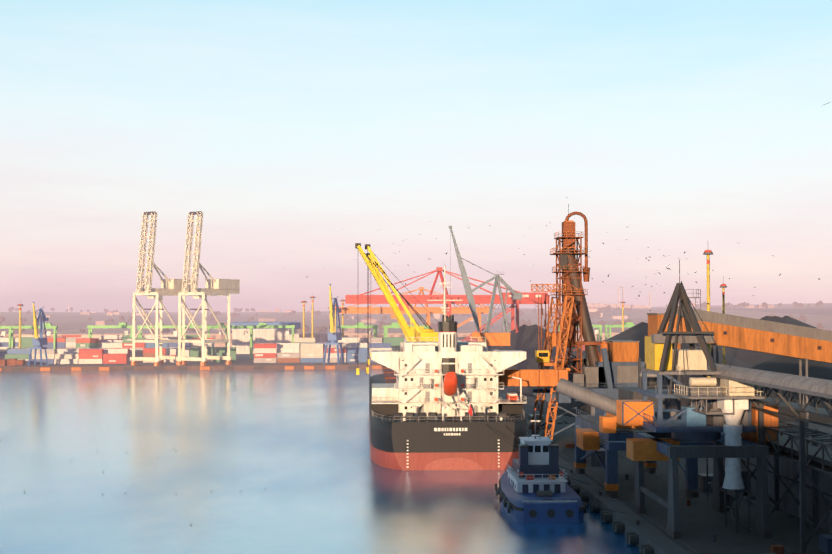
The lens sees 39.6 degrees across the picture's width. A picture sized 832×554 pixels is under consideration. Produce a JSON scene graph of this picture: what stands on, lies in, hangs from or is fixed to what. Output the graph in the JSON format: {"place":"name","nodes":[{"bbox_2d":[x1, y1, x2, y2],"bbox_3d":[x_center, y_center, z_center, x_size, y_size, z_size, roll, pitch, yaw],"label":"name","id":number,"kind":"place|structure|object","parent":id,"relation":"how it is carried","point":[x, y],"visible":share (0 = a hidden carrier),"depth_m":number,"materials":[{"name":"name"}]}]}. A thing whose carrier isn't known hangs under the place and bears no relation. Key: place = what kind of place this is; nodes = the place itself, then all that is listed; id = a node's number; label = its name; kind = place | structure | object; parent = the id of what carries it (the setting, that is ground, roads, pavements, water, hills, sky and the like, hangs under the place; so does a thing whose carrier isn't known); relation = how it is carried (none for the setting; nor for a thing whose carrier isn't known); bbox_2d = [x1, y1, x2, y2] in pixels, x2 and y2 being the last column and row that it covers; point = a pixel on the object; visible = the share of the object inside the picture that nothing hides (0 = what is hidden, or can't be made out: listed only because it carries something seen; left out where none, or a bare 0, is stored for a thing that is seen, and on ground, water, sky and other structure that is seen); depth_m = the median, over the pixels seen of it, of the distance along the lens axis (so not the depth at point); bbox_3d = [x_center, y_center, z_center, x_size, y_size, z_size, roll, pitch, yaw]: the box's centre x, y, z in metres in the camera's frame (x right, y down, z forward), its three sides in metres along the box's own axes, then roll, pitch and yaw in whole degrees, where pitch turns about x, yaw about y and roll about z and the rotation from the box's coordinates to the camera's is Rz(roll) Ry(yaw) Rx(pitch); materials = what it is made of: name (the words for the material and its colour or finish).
{"place":"outdoors","nodes":[
{"label":"outdoors","id":0,"kind":"place"},
{"bbox_2d":[0,211,634,371],"bbox_3d":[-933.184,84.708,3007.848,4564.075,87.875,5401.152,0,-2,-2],"label":"terminal","id":1,"kind":"object","parent":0,"point":[264,346],"visible":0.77,"depth_m":619.10,"materials":[{"name":"metal"}]},
{"bbox_2d":[27,302,49,365],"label":"harbor crane","id":2,"kind":"object","parent":1,"relation":"on","point":[37,343],"visible":0.9,"depth_m":590.30,"materials":[{"name":"metal"}]},
{"bbox_2d":[17,296,625,348],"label":"towers","id":3,"kind":"structure","parent":1,"relation":"on","point":[303,302],"depth_m":687.29,"materials":[{"name":"yellow"}]},
{"bbox_2d":[321,284,345,364],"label":"yellow crane","id":4,"kind":"object","parent":1,"relation":"on","point":[334,337],"visible":0.96,"depth_m":607.94,"materials":[{"name":"metal"}]},
{"bbox_2d":[0,369,639,553],"bbox_3d":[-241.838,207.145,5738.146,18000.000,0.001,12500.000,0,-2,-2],"label":"water","id":5,"kind":"structure","parent":0,"point":[322,494],"depth_m":205.06,"materials":[{"name":"blue liquid"}]},
{"bbox_2d":[0,373,347,525],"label":"seabirds","id":6,"kind":"object","parent":5,"relation":"on","point":[194,434],"visible":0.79,"depth_m":253.15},
{"bbox_2d":[355,243,526,469],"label":"bulk carrier","id":7,"kind":"object","parent":5,"relation":"in","point":[437,401],"visible":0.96,"depth_m":229.09,"materials":[{"name":"white paint"}]},
{"bbox_2d":[487,425,590,484],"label":"mooring lines","id":8,"kind":"object","parent":7,"relation":"attached to","point":[517,450],"visible":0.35,"depth_m":208.74,"materials":[{"name":"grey fabric"}]},
{"bbox_2d":[526,423,624,512],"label":"mooring lines","id":9,"kind":"object","parent":7,"relation":"on","point":[584,501],"visible":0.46,"depth_m":162.58,"materials":[{"name":"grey fabric"}]},
{"bbox_2d":[496,411,585,522],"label":"tug","id":10,"kind":"object","parent":5,"relation":"on","point":[539,475],"visible":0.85,"depth_m":171.92,"materials":[{"name":"metal"}]},
{"bbox_2d":[0,303,831,333],"bbox_3d":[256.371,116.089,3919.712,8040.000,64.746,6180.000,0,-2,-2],"label":"hills","id":11,"kind":"structure","parent":0,"point":[76,322],"depth_m":1748.11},
{"bbox_2d":[36,285,773,332],"bbox_3d":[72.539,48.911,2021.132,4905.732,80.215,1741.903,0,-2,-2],"label":"ridge buildings","id":12,"kind":"structure","parent":11,"relation":"on","point":[437,316],"depth_m":2119.68,"materials":[{"name":"brown concrete"}]},
{"bbox_2d":[0,301,822,333],"bbox_3d":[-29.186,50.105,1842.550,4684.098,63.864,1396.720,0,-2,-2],"label":"hill trees","id":13,"kind":"object","parent":11,"relation":"on","point":[323,329],"visible":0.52,"depth_m":1693.35,"materials":[{"name":"green plant"}]},
{"bbox_2d":[0,0,831,311],"label":"sky","id":14,"kind":"structure","parent":0,"point":[301,133],"materials":[{"name":"blue"}]},
{"bbox_2d":[495,409,586,508],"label":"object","id":15,"kind":"object","parent":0,"point":[511,470],"visible":0.25,"depth_m":169.84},
{"bbox_2d":[305,102,829,324],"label":"birds","id":16,"kind":"object","parent":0,"point":[609,274],"visible":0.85,"depth_m":209.84},
{"bbox_2d":[498,386,831,553],"bbox_3d":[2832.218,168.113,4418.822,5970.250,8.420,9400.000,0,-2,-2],"label":"quay","id":17,"kind":"structure","parent":0,"point":[702,521],"depth_m":160.03,"materials":[{"name":"concrete"}]},
{"bbox_2d":[337,287,495,329],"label":"gantry crane","id":18,"kind":"object","parent":17,"relation":"on","point":[427,310],"visible":0.52,"depth_m":683.29,"materials":[{"name":"orange paint"}]},
{"bbox_2d":[345,267,549,341],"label":"gantry crane","id":19,"kind":"object","parent":17,"relation":"on","point":[529,297],"visible":0.6,"depth_m":513.93,"materials":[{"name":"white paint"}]},
{"bbox_2d":[449,226,521,387],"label":"harbor crane","id":20,"kind":"object","parent":17,"relation":"on","point":[493,339],"visible":0.62,"depth_m":429.23,"materials":[{"name":"grey-blue paint"},{"name":"dark steel"}]},
{"bbox_2d":[498,204,644,439],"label":"ship loader","id":21,"kind":"object","parent":17,"relation":"on","point":[613,367],"visible":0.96,"depth_m":249.99,"materials":[{"name":"metal"}]},
{"bbox_2d":[494,316,831,422],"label":"coal piles","id":22,"kind":"object","parent":17,"relation":"on","point":[525,338],"visible":0.25,"depth_m":381.14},
{"bbox_2d":[556,260,778,538],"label":"ship loader","id":23,"kind":"object","parent":17,"relation":"on","point":[727,416],"visible":0.98,"depth_m":150.03,"materials":[{"name":"metal"}]},
{"bbox_2d":[528,293,831,553],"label":"industrial structures","id":24,"kind":"object","parent":17,"relation":"on","point":[588,434],"visible":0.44,"depth_m":184.73,"materials":[{"name":"orange paint"}]},
{"bbox_2d":[703,250,726,377],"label":"light masts","id":25,"kind":"object","parent":17,"relation":"on","point":[723,286],"visible":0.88,"depth_m":261.89,"materials":[{"name":"yellow"}]},
{"bbox_2d":[647,306,831,552],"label":"conveyors","id":26,"kind":"object","parent":17,"relation":"on","point":[802,462],"visible":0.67,"depth_m":150.64,"materials":[{"name":"orange metal"}]}
]}

